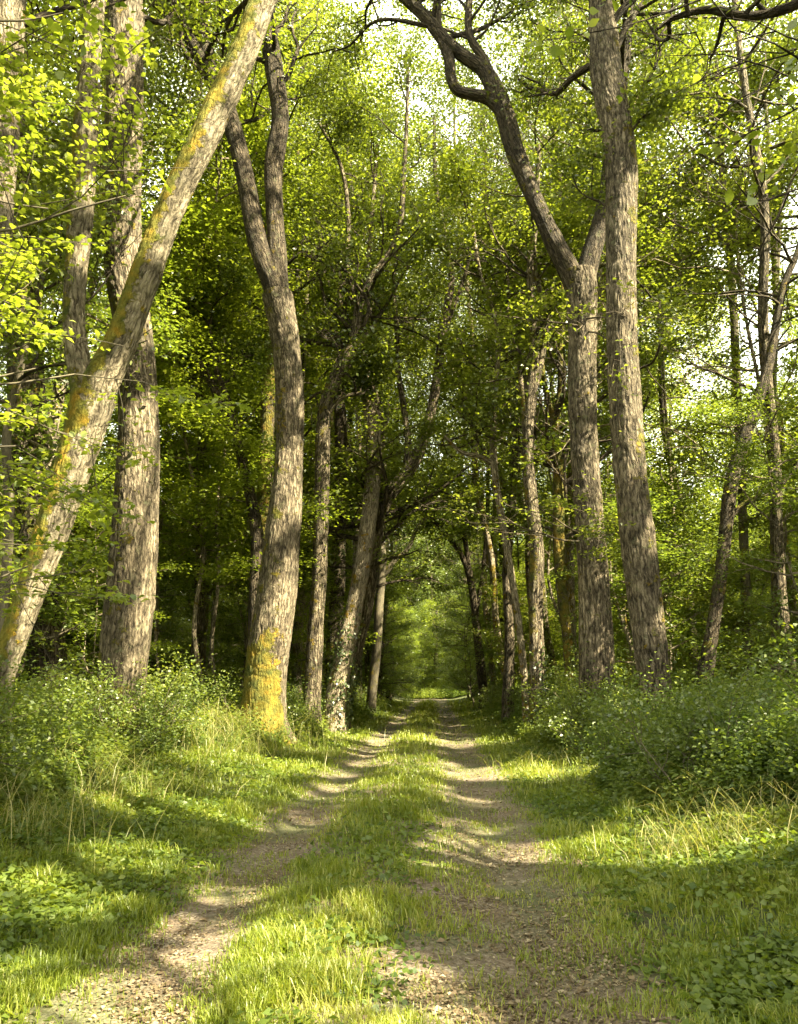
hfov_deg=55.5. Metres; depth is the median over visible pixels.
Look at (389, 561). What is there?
forest tree
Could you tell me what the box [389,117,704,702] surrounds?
oak tree
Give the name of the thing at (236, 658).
sapling
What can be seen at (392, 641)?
sapling
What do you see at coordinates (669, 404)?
forest tree
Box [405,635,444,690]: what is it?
sapling
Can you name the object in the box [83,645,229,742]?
shrub
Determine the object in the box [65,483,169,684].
sapling
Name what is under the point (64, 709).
shrub
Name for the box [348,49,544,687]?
avenue tree
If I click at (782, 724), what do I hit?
shrub
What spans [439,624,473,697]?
sapling
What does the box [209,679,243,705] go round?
shrub
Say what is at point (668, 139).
forest tree
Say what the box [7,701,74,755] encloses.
shrub
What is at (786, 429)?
forest tree
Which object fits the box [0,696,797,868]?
tall grass
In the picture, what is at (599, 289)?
forest tree
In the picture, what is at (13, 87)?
beech tree
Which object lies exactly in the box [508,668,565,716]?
shrub
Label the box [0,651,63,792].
shrub
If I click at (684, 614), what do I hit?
sapling
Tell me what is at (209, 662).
forest tree
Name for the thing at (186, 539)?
forest tree
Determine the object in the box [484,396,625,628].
forest tree
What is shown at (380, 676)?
forest tree
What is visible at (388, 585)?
forest tree
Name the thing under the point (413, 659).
sapling
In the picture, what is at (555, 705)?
shrub
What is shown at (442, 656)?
sapling
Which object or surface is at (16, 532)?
sapling
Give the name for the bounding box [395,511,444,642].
forest tree
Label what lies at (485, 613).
forest tree
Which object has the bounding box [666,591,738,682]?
sapling
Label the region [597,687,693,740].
shrub
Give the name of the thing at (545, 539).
forest tree
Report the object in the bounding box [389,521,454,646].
forest tree
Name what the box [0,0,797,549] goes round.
sky
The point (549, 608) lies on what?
sapling
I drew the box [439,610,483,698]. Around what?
sapling
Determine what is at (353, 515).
avenue tree
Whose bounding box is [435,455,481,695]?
avenue tree
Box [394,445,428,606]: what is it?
avenue tree
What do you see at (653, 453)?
forest tree
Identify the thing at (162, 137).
forest tree
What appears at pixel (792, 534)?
sapling
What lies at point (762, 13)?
oak tree
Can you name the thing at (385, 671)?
sapling
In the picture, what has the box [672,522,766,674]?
sapling
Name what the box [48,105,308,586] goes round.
forest tree
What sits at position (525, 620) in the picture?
sapling
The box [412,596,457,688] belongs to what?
sapling
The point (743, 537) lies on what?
oak tree
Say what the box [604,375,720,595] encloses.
forest tree
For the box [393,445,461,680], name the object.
forest tree
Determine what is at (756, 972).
weeds
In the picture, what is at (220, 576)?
forest tree
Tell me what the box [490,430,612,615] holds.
forest tree
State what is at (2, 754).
shrub
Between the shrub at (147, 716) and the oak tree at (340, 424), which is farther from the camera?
the oak tree at (340, 424)
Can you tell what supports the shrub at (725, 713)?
on the ground at (646, 915)
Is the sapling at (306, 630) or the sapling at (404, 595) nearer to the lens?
the sapling at (306, 630)
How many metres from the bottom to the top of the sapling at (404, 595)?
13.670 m
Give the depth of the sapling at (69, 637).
24.72 m
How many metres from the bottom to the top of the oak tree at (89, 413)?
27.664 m
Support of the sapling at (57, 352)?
on the ground at (646, 915)
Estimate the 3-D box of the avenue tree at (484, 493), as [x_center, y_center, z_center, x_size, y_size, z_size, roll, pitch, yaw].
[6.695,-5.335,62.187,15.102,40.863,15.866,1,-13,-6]
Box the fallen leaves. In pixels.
[11,716,747,1023]
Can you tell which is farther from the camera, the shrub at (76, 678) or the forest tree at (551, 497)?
the forest tree at (551, 497)
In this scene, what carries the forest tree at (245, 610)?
on the ground at (646, 915)
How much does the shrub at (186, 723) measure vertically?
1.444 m
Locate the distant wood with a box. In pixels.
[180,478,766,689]
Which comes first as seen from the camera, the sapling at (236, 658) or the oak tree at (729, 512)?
the oak tree at (729, 512)
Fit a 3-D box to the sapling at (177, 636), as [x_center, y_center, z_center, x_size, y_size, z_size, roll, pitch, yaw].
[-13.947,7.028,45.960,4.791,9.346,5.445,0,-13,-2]
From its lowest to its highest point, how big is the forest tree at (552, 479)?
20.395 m
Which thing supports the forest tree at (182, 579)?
on the ground at (646, 915)
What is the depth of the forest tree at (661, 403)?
35.59 m
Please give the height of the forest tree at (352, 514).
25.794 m
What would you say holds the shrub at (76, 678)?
on the ground at (646, 915)
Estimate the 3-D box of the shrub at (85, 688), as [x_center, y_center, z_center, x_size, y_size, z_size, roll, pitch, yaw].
[-5.550,3.501,13.784,1.984,1.843,2.847,-9,-16,36]
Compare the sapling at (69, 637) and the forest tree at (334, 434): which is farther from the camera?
the forest tree at (334, 434)
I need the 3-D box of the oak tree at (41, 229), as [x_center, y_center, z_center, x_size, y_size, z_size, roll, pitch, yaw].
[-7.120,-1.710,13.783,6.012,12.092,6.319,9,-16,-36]
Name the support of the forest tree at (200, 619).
on the ground at (646, 915)
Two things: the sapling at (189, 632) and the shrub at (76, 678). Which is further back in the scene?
the sapling at (189, 632)
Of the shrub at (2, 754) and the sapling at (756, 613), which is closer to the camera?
the shrub at (2, 754)
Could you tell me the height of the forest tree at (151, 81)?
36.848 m
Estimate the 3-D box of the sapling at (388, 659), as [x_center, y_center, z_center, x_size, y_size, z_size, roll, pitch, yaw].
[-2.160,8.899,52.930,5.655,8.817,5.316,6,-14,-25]
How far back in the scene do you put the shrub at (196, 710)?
17.66 m
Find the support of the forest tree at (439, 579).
on the ground at (646, 915)
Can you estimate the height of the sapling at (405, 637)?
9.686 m
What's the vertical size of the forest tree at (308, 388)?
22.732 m
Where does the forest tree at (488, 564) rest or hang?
on the ground at (646, 915)
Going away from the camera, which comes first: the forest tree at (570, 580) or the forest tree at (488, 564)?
the forest tree at (570, 580)
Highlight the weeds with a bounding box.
[0,708,797,1023]
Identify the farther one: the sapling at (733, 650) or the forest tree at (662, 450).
the forest tree at (662, 450)
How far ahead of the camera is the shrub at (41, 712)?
9.48 m
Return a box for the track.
[0,698,705,1023]
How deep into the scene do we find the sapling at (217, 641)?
51.97 m
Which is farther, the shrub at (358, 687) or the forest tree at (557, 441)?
the shrub at (358, 687)
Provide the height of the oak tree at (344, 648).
25.466 m
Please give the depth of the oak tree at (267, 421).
25.84 m
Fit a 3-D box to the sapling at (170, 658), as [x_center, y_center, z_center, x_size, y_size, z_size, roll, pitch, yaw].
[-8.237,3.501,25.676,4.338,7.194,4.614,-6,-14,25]
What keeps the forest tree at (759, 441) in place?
on the ground at (646, 915)
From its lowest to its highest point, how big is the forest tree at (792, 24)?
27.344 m
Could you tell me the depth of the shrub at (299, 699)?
23.02 m
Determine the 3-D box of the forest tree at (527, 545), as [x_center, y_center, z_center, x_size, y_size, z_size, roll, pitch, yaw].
[6.754,-10.210,35.617,15.935,38.512,15.722,-3,-13,13]
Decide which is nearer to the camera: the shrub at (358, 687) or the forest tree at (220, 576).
the forest tree at (220, 576)
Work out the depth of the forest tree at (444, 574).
109.46 m
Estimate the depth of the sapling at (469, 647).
59.03 m
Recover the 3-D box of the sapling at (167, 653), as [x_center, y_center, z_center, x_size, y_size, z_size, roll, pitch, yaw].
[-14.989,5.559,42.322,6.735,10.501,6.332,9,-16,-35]
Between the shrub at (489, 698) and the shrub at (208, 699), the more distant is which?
the shrub at (489, 698)
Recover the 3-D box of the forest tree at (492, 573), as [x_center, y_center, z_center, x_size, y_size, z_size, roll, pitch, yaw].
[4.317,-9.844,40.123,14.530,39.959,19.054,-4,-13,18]
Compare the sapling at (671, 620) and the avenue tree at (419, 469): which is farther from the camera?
the avenue tree at (419, 469)
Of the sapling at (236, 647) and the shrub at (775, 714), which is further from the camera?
the sapling at (236, 647)
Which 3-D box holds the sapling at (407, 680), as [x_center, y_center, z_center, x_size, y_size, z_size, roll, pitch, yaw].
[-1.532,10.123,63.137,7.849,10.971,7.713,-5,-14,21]
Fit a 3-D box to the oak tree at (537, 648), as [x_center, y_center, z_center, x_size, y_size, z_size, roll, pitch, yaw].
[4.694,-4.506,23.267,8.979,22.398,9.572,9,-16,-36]
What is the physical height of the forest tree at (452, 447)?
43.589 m
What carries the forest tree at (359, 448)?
on the ground at (646, 915)
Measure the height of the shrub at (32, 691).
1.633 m
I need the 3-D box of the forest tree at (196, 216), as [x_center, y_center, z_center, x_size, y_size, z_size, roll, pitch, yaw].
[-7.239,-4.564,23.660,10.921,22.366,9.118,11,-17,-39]
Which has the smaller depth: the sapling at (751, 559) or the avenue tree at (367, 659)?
the sapling at (751, 559)
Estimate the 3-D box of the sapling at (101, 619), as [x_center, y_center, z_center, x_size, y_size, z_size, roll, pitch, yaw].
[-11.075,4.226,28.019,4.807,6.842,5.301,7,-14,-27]
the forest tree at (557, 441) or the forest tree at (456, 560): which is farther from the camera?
the forest tree at (456, 560)
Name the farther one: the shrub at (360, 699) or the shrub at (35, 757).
the shrub at (360, 699)
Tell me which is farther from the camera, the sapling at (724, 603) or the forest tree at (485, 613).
the forest tree at (485, 613)
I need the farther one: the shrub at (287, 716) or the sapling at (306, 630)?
the sapling at (306, 630)
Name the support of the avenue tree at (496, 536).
on the ground at (646, 915)
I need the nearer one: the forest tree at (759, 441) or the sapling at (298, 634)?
the sapling at (298, 634)
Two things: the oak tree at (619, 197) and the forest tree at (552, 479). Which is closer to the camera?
the oak tree at (619, 197)
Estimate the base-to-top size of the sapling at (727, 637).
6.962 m
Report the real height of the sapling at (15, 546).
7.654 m
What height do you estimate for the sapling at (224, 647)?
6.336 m
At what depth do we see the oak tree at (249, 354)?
23.75 m
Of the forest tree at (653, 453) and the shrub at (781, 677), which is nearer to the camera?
the shrub at (781, 677)
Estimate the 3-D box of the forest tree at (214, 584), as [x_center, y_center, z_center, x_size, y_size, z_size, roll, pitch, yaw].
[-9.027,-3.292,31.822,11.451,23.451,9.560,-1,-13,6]
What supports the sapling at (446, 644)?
on the ground at (646, 915)
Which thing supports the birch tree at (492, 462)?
on the ground at (646, 915)
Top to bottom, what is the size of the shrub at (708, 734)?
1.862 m
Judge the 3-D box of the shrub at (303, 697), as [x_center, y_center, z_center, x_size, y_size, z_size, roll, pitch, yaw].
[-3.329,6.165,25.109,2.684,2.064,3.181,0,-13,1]
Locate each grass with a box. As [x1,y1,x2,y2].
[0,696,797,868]
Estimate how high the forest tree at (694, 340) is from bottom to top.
25.323 m
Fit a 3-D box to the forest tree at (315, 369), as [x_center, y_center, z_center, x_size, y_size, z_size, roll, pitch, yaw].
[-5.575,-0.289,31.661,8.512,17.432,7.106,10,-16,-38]
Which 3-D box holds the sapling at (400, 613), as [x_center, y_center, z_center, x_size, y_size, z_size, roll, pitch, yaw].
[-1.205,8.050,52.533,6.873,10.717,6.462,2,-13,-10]
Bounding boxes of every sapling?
[0,219,198,683]
[0,396,114,696]
[0,429,30,599]
[0,453,104,679]
[0,466,24,678]
[15,447,191,696]
[15,480,111,682]
[16,450,168,697]
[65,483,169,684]
[66,513,177,677]
[70,509,223,690]
[76,540,166,696]
[89,584,186,691]
[90,595,190,677]
[147,577,210,688]
[154,561,232,692]
[155,564,208,680]
[157,582,242,684]
[170,607,243,694]
[180,593,240,686]
[181,457,346,694]
[184,589,244,686]
[205,561,325,690]
[206,617,243,688]
[208,591,247,688]
[210,582,247,682]
[213,521,349,691]
[226,492,384,696]
[239,604,326,676]
[323,570,402,688]
[323,630,406,689]
[362,552,428,699]
[362,559,427,700]
[362,564,419,696]
[362,579,405,698]
[363,568,429,684]
[381,616,434,703]
[383,549,419,696]
[395,598,419,693]
[396,635,425,700]
[397,598,437,696]
[400,632,427,697]
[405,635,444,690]
[408,626,437,684]
[410,611,442,688]
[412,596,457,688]
[416,536,498,701]
[433,559,498,705]
[433,635,461,686]
[436,608,483,696]
[437,579,483,679]
[438,585,525,689]
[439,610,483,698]
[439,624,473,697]
[441,571,498,694]
[446,602,497,693]
[457,552,577,688]
[465,565,563,693]
[466,570,578,691]
[485,556,578,687]
[486,606,562,699]
[513,540,577,681]
[518,458,679,694]
[521,508,616,671]
[528,468,754,691]
[558,608,629,685]
[606,479,761,685]
[613,576,681,686]
[659,515,772,696]
[662,541,797,693]
[662,591,689,687]
[663,516,797,688]
[664,576,753,672]
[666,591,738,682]
[671,343,797,684]
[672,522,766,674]
[677,581,756,688]
[687,622,756,683]
[690,375,797,670]
[700,567,769,674]
[730,574,770,670]
[740,545,794,679]
[749,419,797,666]
[750,523,797,603]
[756,533,797,665]
[767,267,797,517]
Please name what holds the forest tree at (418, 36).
on the ground at (646, 915)
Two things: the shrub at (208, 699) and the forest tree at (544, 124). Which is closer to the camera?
the shrub at (208, 699)
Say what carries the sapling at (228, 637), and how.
on the ground at (646, 915)
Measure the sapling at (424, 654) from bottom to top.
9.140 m
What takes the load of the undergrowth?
on the ground at (646, 915)
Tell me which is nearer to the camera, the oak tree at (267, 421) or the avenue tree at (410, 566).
the oak tree at (267, 421)
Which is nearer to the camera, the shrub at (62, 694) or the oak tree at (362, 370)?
the shrub at (62, 694)
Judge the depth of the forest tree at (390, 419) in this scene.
44.11 m
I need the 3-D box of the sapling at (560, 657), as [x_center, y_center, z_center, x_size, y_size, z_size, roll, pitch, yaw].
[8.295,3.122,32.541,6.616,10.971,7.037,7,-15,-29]
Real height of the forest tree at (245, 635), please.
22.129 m
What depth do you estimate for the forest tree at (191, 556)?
34.41 m
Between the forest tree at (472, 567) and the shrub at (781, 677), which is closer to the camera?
the shrub at (781, 677)
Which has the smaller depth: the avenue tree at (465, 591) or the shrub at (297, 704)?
the shrub at (297, 704)
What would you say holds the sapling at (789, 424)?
on the ground at (646, 915)
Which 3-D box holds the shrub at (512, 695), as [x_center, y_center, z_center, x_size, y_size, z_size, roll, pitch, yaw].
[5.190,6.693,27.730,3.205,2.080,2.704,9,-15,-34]
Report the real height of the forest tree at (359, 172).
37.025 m
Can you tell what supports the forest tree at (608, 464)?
on the ground at (646, 915)
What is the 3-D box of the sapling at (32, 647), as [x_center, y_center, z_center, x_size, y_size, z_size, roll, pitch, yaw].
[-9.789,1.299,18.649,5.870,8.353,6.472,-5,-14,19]
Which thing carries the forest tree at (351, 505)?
on the ground at (646, 915)
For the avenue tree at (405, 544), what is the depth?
83.60 m
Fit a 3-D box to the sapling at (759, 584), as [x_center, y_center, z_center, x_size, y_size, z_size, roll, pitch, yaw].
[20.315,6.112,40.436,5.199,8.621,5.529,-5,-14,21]
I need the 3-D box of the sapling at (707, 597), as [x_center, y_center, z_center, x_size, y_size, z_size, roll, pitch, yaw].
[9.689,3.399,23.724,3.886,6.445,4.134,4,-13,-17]
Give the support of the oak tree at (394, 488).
on the ground at (646, 915)
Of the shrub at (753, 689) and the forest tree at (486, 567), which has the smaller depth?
the shrub at (753, 689)
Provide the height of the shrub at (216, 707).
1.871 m
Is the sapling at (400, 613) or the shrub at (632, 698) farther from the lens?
the sapling at (400, 613)
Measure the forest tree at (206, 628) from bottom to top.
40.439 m
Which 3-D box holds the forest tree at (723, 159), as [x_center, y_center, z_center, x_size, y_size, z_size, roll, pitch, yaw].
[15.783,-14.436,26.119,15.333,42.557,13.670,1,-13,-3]
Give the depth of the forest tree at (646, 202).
29.03 m
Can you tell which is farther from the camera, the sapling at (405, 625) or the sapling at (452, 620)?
the sapling at (452, 620)
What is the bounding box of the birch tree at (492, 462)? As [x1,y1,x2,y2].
[362,120,587,722]
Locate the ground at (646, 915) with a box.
[0,693,797,1017]
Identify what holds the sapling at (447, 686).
on the ground at (646, 915)
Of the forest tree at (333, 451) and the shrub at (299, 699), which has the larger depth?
the forest tree at (333, 451)
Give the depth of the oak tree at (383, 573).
38.50 m
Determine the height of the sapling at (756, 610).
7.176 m
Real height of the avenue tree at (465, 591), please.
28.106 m
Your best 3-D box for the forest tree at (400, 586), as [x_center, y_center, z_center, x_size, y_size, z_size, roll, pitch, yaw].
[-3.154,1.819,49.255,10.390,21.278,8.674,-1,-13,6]
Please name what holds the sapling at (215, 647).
on the ground at (646, 915)
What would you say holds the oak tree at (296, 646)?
on the ground at (646, 915)
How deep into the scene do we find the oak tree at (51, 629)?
17.88 m
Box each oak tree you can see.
[0,0,214,327]
[0,0,320,698]
[0,80,211,631]
[6,0,160,705]
[56,0,235,739]
[88,165,306,644]
[144,0,376,743]
[188,32,485,728]
[202,0,379,651]
[205,169,411,697]
[225,116,522,729]
[284,44,524,734]
[285,0,461,692]
[296,0,731,729]
[306,222,476,713]
[330,368,521,708]
[389,84,604,721]
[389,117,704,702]
[398,0,704,728]
[467,0,784,716]
[528,0,797,355]
[636,0,796,684]
[636,63,797,696]
[647,22,797,685]
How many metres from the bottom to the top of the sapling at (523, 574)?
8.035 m
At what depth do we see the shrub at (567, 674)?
20.02 m
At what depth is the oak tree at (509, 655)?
30.56 m
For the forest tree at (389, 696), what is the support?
on the ground at (646, 915)
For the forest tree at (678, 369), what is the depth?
41.12 m
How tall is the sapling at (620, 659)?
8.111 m
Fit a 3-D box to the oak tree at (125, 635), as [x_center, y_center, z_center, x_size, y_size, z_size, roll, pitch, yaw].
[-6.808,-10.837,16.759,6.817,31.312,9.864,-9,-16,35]
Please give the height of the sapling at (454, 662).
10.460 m
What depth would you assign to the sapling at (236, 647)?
49.70 m
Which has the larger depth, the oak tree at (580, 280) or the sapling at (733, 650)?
the sapling at (733, 650)
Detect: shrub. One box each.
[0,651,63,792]
[0,655,115,768]
[0,723,58,771]
[1,654,62,720]
[6,668,88,730]
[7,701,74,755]
[20,652,151,740]
[26,655,170,727]
[38,680,94,730]
[58,653,222,757]
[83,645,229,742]
[148,684,215,745]
[153,679,214,725]
[164,669,235,715]
[200,669,290,724]
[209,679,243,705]
[225,693,304,727]
[242,681,314,729]
[286,680,324,719]
[286,681,333,709]
[351,671,368,709]
[355,684,366,703]
[472,678,517,709]
[500,669,564,709]
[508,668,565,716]
[511,644,634,712]
[515,660,630,738]
[529,679,656,762]
[561,675,741,786]
[566,650,797,790]
[592,663,724,733]
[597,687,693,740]
[645,676,797,770]
[655,648,797,729]
[672,659,767,705]
[696,664,796,730]
[727,648,797,706]
[730,612,797,806]
[744,695,797,728]
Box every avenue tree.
[310,392,411,694]
[327,243,409,578]
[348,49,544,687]
[363,287,472,688]
[385,520,433,625]
[386,386,448,696]
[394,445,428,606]
[407,304,505,688]
[419,129,550,580]
[422,453,481,696]
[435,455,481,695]
[440,471,520,639]
[444,276,510,680]
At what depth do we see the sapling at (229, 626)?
35.94 m
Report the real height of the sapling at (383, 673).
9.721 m
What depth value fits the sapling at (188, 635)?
43.33 m
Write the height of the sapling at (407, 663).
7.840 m
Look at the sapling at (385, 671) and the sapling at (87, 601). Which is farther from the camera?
the sapling at (385, 671)
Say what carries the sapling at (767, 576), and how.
on the ground at (646, 915)
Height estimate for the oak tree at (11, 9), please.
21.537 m
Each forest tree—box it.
[0,0,298,707]
[0,26,364,705]
[0,60,117,538]
[0,189,264,684]
[0,315,116,545]
[4,0,76,321]
[20,0,313,623]
[35,0,369,697]
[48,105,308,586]
[81,222,337,704]
[81,357,233,688]
[87,0,403,701]
[91,156,318,611]
[159,367,311,679]
[159,396,260,613]
[160,311,379,690]
[161,378,236,615]
[169,168,362,587]
[181,313,312,687]
[195,0,437,661]
[202,100,443,675]
[213,0,472,698]
[219,446,313,620]
[228,274,356,592]
[233,154,414,646]
[243,30,467,701]
[249,113,424,538]
[288,50,500,572]
[304,410,428,636]
[306,436,399,682]
[308,445,420,638]
[309,149,498,700]
[314,414,422,627]
[346,0,797,680]
[354,321,474,699]
[360,0,603,679]
[361,3,748,600]
[371,23,633,685]
[386,228,539,685]
[388,138,556,696]
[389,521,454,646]
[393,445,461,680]
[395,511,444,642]
[415,0,797,545]
[417,509,463,674]
[421,548,459,641]
[427,480,528,637]
[433,538,482,611]
[434,3,687,485]
[435,0,777,702]
[438,377,553,615]
[444,437,523,642]
[447,226,658,621]
[450,87,755,679]
[454,320,552,681]
[458,0,797,682]
[464,471,521,686]
[467,0,797,683]
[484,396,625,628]
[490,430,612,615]
[534,2,769,696]
[537,395,618,616]
[539,89,779,682]
[539,444,620,629]
[542,324,682,608]
[553,355,681,656]
[560,0,797,662]
[565,216,737,669]
[598,1,797,681]
[600,0,797,226]
[600,196,769,610]
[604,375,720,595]
[668,361,790,593]
[716,260,797,597]
[721,375,797,609]
[731,508,769,591]
[756,386,797,551]
[786,17,797,47]
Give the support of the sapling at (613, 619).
on the ground at (646, 915)
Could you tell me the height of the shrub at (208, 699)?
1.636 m
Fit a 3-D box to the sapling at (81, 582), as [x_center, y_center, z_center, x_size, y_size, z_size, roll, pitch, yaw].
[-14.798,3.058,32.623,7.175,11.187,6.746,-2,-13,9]
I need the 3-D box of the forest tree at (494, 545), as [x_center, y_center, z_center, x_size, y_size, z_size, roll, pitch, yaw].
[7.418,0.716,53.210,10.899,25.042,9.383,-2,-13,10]
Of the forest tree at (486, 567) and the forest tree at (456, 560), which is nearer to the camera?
the forest tree at (486, 567)
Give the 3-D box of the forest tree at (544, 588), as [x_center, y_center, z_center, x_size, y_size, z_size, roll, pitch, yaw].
[5.981,-8.772,38.046,17.567,36.880,13.410,12,-18,-43]
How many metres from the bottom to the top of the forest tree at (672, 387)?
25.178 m
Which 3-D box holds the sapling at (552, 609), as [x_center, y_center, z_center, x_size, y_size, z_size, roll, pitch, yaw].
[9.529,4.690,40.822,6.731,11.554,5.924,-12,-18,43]
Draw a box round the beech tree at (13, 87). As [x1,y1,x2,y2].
[0,0,261,691]
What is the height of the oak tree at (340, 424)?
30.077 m
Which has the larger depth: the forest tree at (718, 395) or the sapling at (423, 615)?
the sapling at (423, 615)
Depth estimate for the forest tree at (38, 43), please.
17.89 m
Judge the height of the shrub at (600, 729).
1.693 m
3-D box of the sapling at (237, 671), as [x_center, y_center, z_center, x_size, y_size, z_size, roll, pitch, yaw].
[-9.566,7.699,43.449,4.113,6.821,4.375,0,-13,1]
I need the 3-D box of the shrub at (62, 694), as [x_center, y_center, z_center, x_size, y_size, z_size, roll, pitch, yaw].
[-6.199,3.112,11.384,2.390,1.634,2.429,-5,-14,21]
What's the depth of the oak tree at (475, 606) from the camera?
44.27 m
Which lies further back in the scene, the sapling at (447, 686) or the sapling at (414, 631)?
the sapling at (414, 631)
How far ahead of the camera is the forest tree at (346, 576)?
45.99 m
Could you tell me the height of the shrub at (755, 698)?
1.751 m
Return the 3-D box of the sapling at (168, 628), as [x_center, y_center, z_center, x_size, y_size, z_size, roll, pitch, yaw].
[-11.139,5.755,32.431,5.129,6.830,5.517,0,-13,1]
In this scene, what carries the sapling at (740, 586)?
on the ground at (646, 915)
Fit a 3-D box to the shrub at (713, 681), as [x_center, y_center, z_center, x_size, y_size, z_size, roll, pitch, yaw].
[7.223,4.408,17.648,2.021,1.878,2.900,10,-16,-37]
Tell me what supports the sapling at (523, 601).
on the ground at (646, 915)
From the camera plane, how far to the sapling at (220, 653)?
52.13 m
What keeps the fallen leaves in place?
on the track
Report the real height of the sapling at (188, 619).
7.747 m
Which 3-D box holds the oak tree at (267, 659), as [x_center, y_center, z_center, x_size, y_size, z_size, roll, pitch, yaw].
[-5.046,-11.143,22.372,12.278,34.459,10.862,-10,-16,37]
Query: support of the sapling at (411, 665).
on the ground at (646, 915)
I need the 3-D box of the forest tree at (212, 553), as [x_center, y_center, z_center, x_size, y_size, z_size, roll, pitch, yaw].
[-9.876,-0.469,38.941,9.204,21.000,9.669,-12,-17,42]
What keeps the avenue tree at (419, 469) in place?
on the ground at (646, 915)
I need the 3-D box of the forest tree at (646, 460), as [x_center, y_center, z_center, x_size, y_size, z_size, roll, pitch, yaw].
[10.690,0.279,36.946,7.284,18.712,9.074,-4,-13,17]
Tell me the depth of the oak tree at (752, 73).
26.71 m
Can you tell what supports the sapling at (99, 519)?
on the ground at (646, 915)
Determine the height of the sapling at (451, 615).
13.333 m
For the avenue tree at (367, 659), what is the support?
on the ground at (646, 915)
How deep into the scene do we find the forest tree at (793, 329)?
56.97 m
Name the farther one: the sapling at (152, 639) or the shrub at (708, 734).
the sapling at (152, 639)
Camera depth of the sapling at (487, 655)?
44.14 m
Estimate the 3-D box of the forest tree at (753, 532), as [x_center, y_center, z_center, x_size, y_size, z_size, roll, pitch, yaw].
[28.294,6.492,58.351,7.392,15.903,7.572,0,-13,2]
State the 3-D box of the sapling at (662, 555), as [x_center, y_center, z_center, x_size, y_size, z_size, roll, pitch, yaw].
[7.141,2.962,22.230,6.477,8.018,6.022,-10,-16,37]
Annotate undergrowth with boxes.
[0,484,797,816]
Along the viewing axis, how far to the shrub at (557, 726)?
14.45 m
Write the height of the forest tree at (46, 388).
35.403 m
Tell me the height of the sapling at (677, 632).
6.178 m
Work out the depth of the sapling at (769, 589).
38.90 m
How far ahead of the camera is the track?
5.27 m
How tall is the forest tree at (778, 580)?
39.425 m
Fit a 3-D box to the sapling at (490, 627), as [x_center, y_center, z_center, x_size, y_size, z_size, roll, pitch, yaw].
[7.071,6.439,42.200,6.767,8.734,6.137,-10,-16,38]
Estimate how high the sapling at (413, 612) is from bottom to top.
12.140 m
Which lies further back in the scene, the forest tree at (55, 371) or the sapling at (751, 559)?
the forest tree at (55, 371)
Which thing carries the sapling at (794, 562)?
on the ground at (646, 915)
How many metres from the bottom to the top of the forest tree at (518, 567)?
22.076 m
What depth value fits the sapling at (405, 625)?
48.69 m
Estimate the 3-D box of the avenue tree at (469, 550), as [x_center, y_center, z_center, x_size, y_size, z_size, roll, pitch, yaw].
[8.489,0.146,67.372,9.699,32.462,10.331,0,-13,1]
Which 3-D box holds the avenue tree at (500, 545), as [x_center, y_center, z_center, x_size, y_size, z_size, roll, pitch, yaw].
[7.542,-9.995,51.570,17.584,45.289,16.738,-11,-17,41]
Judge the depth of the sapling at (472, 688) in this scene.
60.03 m

